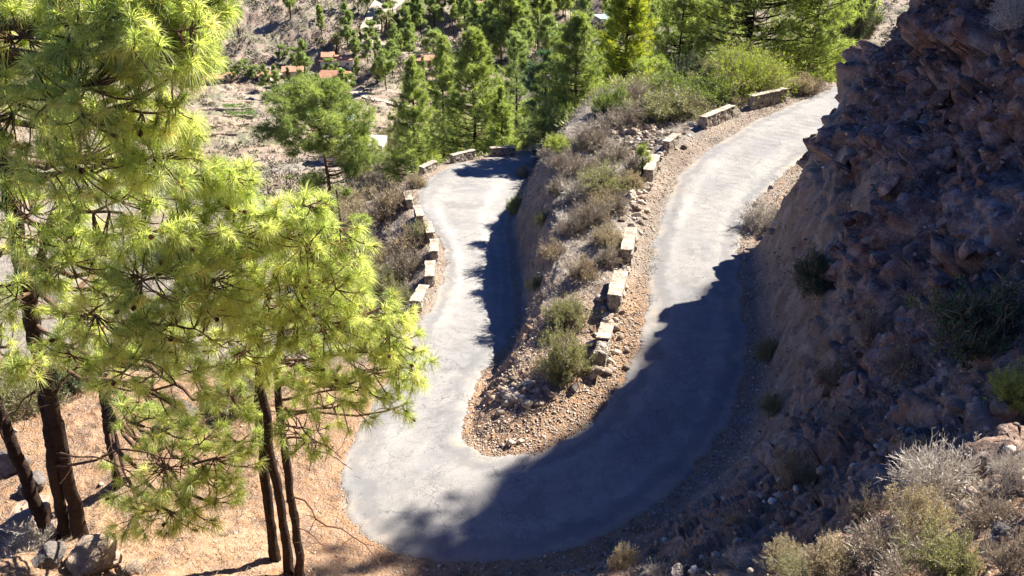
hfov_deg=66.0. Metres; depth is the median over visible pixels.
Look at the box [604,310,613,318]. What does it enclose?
edge stone
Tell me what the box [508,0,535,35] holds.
pine tree
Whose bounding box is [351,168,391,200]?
shrub
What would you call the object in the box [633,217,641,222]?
edge stone
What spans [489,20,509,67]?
pine tree
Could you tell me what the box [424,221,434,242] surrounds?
parapet block
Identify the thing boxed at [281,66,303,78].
house
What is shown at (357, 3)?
palm tree
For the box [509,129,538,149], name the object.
shrub
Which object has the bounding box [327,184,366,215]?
shrub
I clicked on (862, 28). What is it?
pine tree
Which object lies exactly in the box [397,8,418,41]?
pine tree
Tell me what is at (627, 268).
edge stone
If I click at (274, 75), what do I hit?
pine tree
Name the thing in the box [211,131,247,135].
terrace wall
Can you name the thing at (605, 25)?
pine tree
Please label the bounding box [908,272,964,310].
shrub
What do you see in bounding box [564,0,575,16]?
pine tree
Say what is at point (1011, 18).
shrub
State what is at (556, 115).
shrub
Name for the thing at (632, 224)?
edge stone
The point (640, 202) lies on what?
boulder
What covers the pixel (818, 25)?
pine tree
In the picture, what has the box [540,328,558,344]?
shrub
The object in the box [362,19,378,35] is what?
pine tree
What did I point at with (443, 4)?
pine tree
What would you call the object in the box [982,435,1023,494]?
shrub
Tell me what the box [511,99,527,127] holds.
shrub
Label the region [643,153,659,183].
parapet block
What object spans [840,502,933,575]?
shrub
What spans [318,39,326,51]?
palm tree
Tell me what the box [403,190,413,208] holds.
parapet block
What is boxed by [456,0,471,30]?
pine tree
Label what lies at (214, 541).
pebbles
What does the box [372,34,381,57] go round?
pine tree
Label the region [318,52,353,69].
house
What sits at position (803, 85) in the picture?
shrub
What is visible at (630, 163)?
shrub
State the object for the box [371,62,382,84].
pine tree
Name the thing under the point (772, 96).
parapet block
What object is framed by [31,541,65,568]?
boulder
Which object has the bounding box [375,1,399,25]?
pine tree
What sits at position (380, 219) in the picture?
shrub
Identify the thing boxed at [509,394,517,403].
boulder
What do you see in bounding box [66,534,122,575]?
boulder
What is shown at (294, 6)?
palm tree
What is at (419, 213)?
parapet block
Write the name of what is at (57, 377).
shrub
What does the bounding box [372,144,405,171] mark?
shrub
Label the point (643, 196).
edge stone
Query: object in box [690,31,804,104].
shrub
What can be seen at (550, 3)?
pine tree
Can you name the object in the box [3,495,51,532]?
boulder
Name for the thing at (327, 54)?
house
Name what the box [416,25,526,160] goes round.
pine tree
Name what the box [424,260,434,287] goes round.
parapet block
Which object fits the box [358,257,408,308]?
shrub
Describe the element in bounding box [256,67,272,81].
house
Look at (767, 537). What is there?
boulder
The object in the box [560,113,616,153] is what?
shrub
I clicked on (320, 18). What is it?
pine tree
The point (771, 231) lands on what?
boulder
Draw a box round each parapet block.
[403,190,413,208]
[409,284,429,313]
[413,204,424,226]
[418,160,436,175]
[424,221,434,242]
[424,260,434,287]
[429,239,439,261]
[449,149,475,163]
[489,145,515,155]
[530,144,543,154]
[593,322,613,367]
[607,270,627,314]
[620,227,636,267]
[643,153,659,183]
[662,133,680,153]
[699,104,735,129]
[748,87,788,109]
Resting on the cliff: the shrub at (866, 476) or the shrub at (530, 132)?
the shrub at (866, 476)
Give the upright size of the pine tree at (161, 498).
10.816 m
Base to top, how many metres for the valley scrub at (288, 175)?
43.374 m
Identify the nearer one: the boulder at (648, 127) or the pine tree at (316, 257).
the pine tree at (316, 257)
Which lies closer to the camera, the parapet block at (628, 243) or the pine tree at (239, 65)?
the parapet block at (628, 243)
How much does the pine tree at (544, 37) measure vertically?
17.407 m
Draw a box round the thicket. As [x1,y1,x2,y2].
[413,70,824,172]
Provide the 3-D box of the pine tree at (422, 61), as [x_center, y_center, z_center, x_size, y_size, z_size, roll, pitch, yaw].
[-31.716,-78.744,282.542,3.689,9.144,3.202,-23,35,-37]
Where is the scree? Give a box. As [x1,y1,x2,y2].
[592,0,1023,575]
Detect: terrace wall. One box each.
[202,100,250,105]
[202,107,255,110]
[207,122,249,128]
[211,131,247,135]
[222,114,253,117]
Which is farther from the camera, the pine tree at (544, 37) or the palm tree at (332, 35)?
the palm tree at (332, 35)
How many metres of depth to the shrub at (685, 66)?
60.57 m
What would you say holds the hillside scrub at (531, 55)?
on the hillside
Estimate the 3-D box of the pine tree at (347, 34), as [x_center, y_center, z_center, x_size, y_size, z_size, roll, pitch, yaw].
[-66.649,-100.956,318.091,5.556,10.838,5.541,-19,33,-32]
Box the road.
[340,87,838,562]
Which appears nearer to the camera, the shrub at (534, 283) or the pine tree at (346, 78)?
the shrub at (534, 283)
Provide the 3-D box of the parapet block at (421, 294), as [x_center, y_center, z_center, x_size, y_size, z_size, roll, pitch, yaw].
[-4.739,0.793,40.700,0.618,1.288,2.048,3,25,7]
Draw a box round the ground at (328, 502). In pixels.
[0,78,1023,575]
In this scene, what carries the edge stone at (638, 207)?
on the ground at (328, 502)
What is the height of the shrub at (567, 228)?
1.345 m
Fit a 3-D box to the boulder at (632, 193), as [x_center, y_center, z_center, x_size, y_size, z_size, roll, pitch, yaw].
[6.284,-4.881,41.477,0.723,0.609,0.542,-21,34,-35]
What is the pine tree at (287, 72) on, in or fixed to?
on the hillside
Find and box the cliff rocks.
[799,0,1023,459]
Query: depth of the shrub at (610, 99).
55.21 m
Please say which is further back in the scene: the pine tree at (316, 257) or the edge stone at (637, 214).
the edge stone at (637, 214)
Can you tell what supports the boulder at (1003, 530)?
on the ground at (328, 502)
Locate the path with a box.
[350,90,415,106]
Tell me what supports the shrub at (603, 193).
on the ground at (328, 502)
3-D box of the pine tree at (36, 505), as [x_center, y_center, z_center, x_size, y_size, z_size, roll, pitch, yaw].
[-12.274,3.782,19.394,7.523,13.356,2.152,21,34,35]
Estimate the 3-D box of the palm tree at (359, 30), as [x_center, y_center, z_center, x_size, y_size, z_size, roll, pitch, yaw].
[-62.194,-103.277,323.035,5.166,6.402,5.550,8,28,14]
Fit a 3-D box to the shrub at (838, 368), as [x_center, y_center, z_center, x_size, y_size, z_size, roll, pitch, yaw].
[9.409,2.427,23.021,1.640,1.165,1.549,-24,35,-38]
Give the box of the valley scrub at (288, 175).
[0,0,907,198]
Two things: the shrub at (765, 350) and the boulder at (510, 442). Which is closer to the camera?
the boulder at (510, 442)
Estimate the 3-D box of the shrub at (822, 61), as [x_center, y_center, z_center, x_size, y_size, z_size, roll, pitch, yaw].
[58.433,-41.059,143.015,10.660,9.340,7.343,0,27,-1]
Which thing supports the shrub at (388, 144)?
on the hillside
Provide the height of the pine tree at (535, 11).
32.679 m
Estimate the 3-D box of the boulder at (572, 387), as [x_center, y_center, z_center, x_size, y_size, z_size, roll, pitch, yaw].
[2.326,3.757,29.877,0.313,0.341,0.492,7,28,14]
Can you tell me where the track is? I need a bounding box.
[360,0,404,45]
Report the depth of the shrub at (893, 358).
18.64 m
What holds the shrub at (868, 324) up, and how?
on the cliff
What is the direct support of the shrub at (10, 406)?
on the ground at (328, 502)
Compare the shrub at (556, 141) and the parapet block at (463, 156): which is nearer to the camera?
the shrub at (556, 141)
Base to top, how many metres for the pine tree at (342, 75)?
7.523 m
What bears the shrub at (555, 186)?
on the ground at (328, 502)
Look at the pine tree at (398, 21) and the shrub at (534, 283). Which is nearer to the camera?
the shrub at (534, 283)
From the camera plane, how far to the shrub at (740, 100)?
54.73 m
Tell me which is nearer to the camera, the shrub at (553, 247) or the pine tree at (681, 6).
the shrub at (553, 247)
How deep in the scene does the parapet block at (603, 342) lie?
31.01 m
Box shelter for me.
[594,14,607,27]
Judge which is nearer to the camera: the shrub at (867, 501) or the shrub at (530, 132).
the shrub at (867, 501)
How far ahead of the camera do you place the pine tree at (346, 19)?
317.90 m
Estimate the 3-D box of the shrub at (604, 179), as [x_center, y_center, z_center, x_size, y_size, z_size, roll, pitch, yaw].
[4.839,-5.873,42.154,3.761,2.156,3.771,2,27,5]
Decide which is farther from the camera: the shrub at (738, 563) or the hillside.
the hillside
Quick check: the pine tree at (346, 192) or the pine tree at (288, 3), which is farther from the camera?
the pine tree at (288, 3)
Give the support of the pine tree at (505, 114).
on the ground at (328, 502)
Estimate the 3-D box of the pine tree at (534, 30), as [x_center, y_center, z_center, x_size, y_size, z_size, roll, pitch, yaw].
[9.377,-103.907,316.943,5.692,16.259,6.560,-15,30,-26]
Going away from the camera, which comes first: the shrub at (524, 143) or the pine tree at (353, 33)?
the shrub at (524, 143)
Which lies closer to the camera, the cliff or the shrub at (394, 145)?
the cliff
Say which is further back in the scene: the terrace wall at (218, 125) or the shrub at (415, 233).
the terrace wall at (218, 125)
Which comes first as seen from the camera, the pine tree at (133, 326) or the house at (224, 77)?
the pine tree at (133, 326)
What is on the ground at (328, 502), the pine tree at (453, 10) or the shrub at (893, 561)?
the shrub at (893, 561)
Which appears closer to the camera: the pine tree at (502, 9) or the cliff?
the cliff
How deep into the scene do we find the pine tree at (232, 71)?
287.07 m
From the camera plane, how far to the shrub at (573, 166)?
44.60 m
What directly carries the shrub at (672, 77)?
on the ground at (328, 502)
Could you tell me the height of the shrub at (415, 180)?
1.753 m
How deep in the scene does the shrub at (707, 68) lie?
57.76 m
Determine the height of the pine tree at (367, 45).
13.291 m
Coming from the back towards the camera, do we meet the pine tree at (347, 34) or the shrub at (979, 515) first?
the pine tree at (347, 34)
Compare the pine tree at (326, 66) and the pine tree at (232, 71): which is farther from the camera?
the pine tree at (326, 66)
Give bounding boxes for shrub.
[0,348,68,423]
[0,514,64,559]
[30,346,95,403]
[107,326,218,371]
[194,369,293,424]
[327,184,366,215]
[336,191,374,233]
[337,163,379,181]
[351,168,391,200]
[352,227,379,254]
[353,236,390,269]
[357,189,399,231]
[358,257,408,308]
[371,175,422,219]
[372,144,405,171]
[373,160,408,181]
[374,279,414,313]
[379,242,429,282]
[380,121,403,146]
[381,221,427,259]
[385,118,418,151]
[402,171,428,188]
[406,218,438,245]
[416,140,447,162]
[504,191,521,214]
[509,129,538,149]
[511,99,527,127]
[514,164,529,177]
[519,117,542,140]
[522,273,541,291]
[529,320,597,388]
[530,206,546,228]
[534,139,553,157]
[536,236,571,262]
[539,289,605,330]
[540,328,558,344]
[541,171,571,195]
[542,131,575,153]
[542,145,586,173]
[543,99,573,132]
[553,213,591,238]
[554,168,593,205]
[556,151,605,178]
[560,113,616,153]
[561,253,605,285]
[566,194,616,230]
[567,157,636,196]
[574,184,618,214]
[580,218,623,249]
[587,77,632,116]
[589,135,631,164]
[591,240,622,267]
[592,94,647,129]
[598,186,630,216]
[607,540,641,571]
[612,74,660,104]
[616,166,647,190]
[622,147,647,174]
[623,78,742,124]
[638,59,687,96]
[641,558,669,575]
[656,39,710,85]
[671,71,738,106]
[686,51,771,92]
[688,98,710,112]
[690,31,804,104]
[721,508,752,528]
[723,540,756,572]
[725,93,747,105]
[736,193,780,231]
[751,332,778,364]
[752,527,805,570]
[753,388,786,417]
[761,541,817,575]
[768,443,827,491]
[784,522,871,575]
[785,73,816,95]
[786,67,831,95]
[789,242,836,303]
[810,41,847,78]
[811,354,851,392]
[818,396,874,432]
[840,480,884,525]
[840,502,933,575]
[844,302,894,350]
[861,340,934,391]
[863,468,888,483]
[872,538,929,575]
[874,427,998,513]
[880,480,957,544]
[887,507,985,575]
[893,432,938,465]
[894,261,1023,371]
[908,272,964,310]
[948,479,1023,536]
[971,521,1023,575]
[979,355,1023,417]
[982,0,1023,34]
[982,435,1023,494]
[1010,470,1023,506]
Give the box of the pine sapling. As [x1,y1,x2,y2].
[635,142,653,171]
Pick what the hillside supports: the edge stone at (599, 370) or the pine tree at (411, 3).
the pine tree at (411, 3)
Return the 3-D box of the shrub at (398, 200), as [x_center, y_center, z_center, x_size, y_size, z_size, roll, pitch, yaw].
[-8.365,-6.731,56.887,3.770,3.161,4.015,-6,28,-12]
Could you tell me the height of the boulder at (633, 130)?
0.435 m
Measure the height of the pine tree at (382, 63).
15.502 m
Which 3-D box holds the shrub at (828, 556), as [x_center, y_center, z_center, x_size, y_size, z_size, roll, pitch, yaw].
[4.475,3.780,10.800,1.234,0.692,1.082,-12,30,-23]
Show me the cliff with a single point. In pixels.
(890, 230)
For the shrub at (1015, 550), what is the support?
on the ground at (328, 502)
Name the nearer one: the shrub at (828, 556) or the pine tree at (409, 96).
the shrub at (828, 556)
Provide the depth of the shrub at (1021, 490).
9.17 m
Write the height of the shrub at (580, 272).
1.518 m
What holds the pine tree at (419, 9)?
on the hillside
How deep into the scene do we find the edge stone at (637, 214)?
40.14 m
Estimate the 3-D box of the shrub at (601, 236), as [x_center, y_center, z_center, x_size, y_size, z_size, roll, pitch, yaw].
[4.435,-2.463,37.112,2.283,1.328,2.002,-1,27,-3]
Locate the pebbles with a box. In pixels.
[0,363,604,575]
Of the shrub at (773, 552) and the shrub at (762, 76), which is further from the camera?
the shrub at (762, 76)
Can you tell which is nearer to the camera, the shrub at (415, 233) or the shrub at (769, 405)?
the shrub at (769, 405)
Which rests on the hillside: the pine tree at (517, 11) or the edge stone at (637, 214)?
the pine tree at (517, 11)
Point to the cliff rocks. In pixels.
(968, 249)
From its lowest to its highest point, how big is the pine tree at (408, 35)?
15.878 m
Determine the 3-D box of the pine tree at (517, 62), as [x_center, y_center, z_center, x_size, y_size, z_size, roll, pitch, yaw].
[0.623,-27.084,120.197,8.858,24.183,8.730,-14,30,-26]
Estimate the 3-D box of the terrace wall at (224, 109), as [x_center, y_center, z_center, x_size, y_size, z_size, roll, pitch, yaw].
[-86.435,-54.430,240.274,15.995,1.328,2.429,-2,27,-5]
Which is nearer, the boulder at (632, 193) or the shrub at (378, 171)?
the boulder at (632, 193)
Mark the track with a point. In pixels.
(370, 14)
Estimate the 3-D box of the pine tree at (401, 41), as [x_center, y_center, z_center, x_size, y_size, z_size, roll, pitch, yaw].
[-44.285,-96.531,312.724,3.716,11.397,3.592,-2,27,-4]
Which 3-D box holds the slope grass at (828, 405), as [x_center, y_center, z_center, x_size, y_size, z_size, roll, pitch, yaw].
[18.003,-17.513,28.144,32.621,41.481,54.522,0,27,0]
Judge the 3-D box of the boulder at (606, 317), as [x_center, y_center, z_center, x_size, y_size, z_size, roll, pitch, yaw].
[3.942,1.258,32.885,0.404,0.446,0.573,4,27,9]
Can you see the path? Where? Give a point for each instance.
(364, 95)
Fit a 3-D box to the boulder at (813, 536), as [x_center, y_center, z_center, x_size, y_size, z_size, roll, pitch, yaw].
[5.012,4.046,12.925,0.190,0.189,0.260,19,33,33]
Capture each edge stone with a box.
[585,365,604,375]
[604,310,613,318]
[623,266,630,272]
[628,222,638,228]
[631,212,641,217]
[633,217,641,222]
[634,203,642,210]
[637,193,647,199]
[643,182,652,190]
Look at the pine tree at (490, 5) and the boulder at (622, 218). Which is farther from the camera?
the pine tree at (490, 5)
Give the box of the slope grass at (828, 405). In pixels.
[582,1,1023,575]
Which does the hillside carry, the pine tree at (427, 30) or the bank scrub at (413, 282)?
the pine tree at (427, 30)
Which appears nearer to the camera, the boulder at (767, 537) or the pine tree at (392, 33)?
the boulder at (767, 537)
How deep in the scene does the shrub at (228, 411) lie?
30.64 m
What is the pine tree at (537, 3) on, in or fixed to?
on the hillside
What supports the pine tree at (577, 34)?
on the ground at (328, 502)
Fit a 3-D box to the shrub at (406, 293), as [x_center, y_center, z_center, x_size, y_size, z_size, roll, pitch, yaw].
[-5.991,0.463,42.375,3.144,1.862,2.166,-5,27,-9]
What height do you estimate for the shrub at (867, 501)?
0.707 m
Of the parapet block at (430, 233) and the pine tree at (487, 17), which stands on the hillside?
the pine tree at (487, 17)
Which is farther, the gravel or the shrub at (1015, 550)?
the gravel
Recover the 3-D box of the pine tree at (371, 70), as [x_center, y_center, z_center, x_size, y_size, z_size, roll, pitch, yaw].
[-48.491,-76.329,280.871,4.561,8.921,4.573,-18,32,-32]
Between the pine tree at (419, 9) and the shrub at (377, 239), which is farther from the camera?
the pine tree at (419, 9)
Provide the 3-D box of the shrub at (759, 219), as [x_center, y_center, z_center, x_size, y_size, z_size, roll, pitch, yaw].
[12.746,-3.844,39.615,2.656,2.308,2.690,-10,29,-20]
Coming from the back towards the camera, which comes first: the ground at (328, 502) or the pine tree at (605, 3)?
the pine tree at (605, 3)
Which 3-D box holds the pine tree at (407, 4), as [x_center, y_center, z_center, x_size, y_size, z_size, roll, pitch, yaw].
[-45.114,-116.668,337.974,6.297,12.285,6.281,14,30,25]
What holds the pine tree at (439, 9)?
on the hillside
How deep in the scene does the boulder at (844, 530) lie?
11.77 m
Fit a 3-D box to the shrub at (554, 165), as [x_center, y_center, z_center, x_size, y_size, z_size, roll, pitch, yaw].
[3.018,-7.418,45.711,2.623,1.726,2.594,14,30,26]
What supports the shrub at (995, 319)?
on the cliff
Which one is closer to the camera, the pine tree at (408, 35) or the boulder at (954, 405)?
the boulder at (954, 405)
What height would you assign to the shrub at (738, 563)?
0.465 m
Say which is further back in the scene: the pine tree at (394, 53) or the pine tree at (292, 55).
the pine tree at (292, 55)
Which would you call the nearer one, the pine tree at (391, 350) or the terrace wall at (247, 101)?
the pine tree at (391, 350)
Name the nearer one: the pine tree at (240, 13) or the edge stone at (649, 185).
the edge stone at (649, 185)
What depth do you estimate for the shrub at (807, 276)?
27.47 m
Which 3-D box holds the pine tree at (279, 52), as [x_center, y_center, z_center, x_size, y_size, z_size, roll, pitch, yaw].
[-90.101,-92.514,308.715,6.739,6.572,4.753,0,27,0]
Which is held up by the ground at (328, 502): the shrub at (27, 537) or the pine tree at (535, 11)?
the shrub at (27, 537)
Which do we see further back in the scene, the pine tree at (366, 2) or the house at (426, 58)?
the pine tree at (366, 2)
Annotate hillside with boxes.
[0,0,909,199]
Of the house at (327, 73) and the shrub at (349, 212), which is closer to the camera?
the shrub at (349, 212)
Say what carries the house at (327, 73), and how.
on the hillside
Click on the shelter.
(600, 16)
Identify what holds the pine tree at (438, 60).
on the hillside
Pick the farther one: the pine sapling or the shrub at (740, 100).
the shrub at (740, 100)
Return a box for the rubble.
[485,117,690,415]
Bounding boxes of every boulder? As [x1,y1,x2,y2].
[0,451,29,477]
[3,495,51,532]
[18,470,46,496]
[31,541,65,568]
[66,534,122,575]
[122,559,143,574]
[168,400,199,423]
[507,439,513,446]
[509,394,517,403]
[569,382,576,391]
[588,371,597,379]
[602,312,610,321]
[618,216,626,221]
[627,189,637,199]
[628,128,637,134]
[635,199,643,204]
[644,124,654,130]
[671,563,683,575]
[761,533,777,543]
[767,228,774,234]
[774,509,793,525]
[792,499,807,515]
[811,528,820,541]
[816,508,835,527]
[842,525,859,534]
[946,398,965,412]
[989,397,1010,415]
[990,520,1016,543]
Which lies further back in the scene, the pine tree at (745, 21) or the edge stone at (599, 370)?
the pine tree at (745, 21)
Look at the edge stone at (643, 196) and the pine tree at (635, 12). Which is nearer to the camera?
the edge stone at (643, 196)
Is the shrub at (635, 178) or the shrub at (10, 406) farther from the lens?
the shrub at (635, 178)
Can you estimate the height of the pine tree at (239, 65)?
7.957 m
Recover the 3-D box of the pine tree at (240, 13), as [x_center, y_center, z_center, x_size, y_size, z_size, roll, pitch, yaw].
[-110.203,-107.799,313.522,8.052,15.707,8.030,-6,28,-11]
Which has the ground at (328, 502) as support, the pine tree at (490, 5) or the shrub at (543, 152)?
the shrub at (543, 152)
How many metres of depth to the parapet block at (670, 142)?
47.25 m
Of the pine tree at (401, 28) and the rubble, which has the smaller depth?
the rubble
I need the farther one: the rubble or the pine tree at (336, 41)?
the pine tree at (336, 41)
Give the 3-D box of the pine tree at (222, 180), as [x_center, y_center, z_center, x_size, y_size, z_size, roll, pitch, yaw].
[-5.814,3.189,17.538,4.804,13.714,2.609,24,35,38]
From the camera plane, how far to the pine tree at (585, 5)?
276.46 m
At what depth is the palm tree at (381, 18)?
329.48 m
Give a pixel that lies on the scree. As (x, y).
(693, 570)
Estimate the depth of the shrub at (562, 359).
30.06 m
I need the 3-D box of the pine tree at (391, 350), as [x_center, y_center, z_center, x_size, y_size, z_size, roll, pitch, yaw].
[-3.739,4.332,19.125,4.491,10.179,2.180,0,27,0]
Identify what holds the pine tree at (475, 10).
on the hillside
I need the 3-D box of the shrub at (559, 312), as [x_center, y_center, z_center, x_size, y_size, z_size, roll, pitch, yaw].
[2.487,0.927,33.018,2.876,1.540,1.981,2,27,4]
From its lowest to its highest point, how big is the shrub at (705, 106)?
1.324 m
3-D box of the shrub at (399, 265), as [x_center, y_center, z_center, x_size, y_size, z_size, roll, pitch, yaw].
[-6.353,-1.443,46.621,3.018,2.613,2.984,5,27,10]
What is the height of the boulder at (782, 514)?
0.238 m
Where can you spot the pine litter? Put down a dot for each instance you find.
(130, 546)
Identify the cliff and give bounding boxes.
[647,0,1023,548]
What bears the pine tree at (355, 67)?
on the hillside
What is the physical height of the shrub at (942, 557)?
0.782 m
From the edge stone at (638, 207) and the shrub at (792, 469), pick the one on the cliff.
the shrub at (792, 469)
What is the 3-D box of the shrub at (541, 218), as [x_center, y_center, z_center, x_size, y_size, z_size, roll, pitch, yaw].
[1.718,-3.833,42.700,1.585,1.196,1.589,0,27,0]
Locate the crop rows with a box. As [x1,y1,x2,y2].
[223,103,256,116]
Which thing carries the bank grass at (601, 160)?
on the ground at (328, 502)
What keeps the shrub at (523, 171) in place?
on the ground at (328, 502)
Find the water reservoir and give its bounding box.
[319,135,387,163]
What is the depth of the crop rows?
238.30 m
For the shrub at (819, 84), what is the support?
on the ground at (328, 502)
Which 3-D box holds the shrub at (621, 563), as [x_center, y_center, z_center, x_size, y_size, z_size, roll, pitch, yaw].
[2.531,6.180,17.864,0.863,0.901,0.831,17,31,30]
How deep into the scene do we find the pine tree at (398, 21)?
334.56 m
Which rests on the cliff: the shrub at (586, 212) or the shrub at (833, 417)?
the shrub at (833, 417)
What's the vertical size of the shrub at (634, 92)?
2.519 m
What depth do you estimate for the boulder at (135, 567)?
20.24 m
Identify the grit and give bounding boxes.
[339,86,833,562]
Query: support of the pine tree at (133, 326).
on the ground at (328, 502)
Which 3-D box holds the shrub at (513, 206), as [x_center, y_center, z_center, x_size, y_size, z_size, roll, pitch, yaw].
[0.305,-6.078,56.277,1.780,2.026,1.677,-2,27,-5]
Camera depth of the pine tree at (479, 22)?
280.39 m
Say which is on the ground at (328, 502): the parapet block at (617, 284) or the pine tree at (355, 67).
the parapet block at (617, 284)
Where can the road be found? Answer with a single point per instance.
(431, 484)
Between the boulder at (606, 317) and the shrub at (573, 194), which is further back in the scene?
the shrub at (573, 194)
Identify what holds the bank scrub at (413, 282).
on the ground at (328, 502)
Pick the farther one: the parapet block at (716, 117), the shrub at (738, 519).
the parapet block at (716, 117)
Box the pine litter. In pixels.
[0,355,552,575]
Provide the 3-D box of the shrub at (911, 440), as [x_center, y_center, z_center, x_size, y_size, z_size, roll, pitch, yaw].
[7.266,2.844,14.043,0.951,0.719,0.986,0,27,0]
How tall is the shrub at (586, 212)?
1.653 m
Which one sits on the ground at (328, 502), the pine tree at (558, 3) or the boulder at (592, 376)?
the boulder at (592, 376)
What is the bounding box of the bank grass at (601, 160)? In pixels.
[442,76,829,359]
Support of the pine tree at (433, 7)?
on the hillside
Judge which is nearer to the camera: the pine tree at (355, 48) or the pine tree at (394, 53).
the pine tree at (394, 53)
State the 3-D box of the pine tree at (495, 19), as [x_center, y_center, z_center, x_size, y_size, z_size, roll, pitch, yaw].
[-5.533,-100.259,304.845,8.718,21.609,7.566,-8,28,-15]
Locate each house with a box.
[197,70,231,85]
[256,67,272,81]
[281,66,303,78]
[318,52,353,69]
[319,70,337,83]
[321,52,334,58]
[415,53,434,66]
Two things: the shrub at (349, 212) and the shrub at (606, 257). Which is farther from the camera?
the shrub at (349, 212)
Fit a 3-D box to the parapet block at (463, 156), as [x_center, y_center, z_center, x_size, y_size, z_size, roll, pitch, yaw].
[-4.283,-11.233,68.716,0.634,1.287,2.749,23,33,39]
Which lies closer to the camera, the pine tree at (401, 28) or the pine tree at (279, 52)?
the pine tree at (279, 52)
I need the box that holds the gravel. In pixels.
[359,82,832,575]
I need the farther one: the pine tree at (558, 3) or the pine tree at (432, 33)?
the pine tree at (558, 3)
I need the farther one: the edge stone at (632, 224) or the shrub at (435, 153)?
the shrub at (435, 153)
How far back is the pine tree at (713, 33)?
114.84 m
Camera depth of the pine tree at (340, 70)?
293.34 m
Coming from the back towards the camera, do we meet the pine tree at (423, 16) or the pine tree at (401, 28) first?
the pine tree at (423, 16)
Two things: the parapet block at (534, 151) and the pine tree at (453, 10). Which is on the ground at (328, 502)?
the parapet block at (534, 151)
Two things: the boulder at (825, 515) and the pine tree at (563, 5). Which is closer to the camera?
the boulder at (825, 515)
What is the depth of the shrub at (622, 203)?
39.93 m
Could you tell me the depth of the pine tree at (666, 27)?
194.61 m
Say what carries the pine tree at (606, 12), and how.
on the hillside
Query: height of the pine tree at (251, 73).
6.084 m
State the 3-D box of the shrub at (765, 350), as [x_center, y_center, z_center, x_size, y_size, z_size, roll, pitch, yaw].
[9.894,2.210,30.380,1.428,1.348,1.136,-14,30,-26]
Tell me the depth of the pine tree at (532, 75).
78.44 m
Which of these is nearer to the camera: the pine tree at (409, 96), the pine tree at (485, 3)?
the pine tree at (409, 96)
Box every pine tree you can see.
[0,0,250,539]
[0,179,263,539]
[0,223,57,542]
[0,261,275,550]
[163,149,314,561]
[222,60,236,74]
[230,0,243,35]
[231,58,252,76]
[234,180,399,575]
[248,64,261,78]
[251,71,384,220]
[257,64,270,89]
[267,284,442,575]
[268,64,282,92]
[274,44,290,57]
[282,0,295,19]
[284,67,291,81]
[290,46,297,60]
[291,37,313,77]
[315,4,324,39]
[322,57,339,69]
[328,183,378,316]
[330,33,340,47]
[335,2,353,43]
[335,67,348,79]
[340,24,351,46]
[340,72,344,84]
[343,72,355,86]
[344,75,352,89]
[349,29,361,53]
[349,37,360,58]
[352,56,360,83]
[358,32,372,63]
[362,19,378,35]
[363,0,371,10]
[368,62,378,83]
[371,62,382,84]
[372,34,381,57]
[372,54,449,182]
[373,47,396,89]
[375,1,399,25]
[383,38,401,74]
[385,22,400,50]
[394,4,418,26]
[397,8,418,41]
[397,26,413,49]
[397,31,404,50]
[399,1,410,16]
[401,22,415,52]
[408,0,417,23]
[408,32,471,163]
[409,0,425,20]
[413,0,426,37]
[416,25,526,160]
[420,27,441,51]
[420,56,427,73]
[425,0,444,25]
[425,25,432,46]
[434,0,442,13]
[438,0,446,12]
[446,0,457,33]
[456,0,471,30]
[465,0,483,28]
[471,18,496,54]
[477,84,522,156]
[479,0,495,27]
[481,0,491,17]
[482,14,496,70]
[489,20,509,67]
[491,0,510,65]
[491,1,501,33]
[494,29,536,137]
[499,0,525,64]
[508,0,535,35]
[510,16,536,52]
[514,9,619,152]
[519,48,566,141]
[523,0,540,56]
[526,35,564,132]
[529,0,553,49]
[531,13,539,48]
[537,13,560,51]
[539,0,557,18]
[553,0,562,21]
[560,0,565,17]
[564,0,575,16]
[575,0,593,20]
[590,0,667,85]
[593,17,626,80]
[601,0,610,20]
[603,3,620,45]
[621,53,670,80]
[645,0,723,70]
[645,3,659,43]
[646,12,657,40]
[649,0,883,81]
[656,1,678,49]
[662,0,747,57]
[755,0,884,82]
[822,0,886,40]
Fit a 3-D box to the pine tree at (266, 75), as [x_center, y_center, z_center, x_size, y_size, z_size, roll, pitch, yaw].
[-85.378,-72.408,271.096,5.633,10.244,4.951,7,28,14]
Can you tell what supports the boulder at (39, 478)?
on the ground at (328, 502)
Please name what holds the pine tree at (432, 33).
on the hillside
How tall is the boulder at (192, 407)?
1.036 m
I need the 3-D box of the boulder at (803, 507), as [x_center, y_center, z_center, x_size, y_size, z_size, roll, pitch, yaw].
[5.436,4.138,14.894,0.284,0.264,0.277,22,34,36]
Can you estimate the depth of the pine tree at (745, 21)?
85.33 m
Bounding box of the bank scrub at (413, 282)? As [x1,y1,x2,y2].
[105,148,530,371]
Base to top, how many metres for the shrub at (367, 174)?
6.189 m
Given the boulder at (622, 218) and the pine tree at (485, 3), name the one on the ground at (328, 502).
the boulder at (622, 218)
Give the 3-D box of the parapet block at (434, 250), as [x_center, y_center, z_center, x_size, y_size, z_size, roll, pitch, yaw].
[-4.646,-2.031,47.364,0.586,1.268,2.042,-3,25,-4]
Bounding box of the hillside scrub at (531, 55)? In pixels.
[1,0,737,88]
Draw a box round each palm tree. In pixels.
[284,3,296,18]
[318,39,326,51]
[328,34,343,52]
[353,1,362,15]
[354,27,365,41]
[373,13,388,32]
[376,12,395,37]
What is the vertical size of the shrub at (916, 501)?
1.007 m
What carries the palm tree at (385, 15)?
on the hillside
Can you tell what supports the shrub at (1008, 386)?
on the cliff

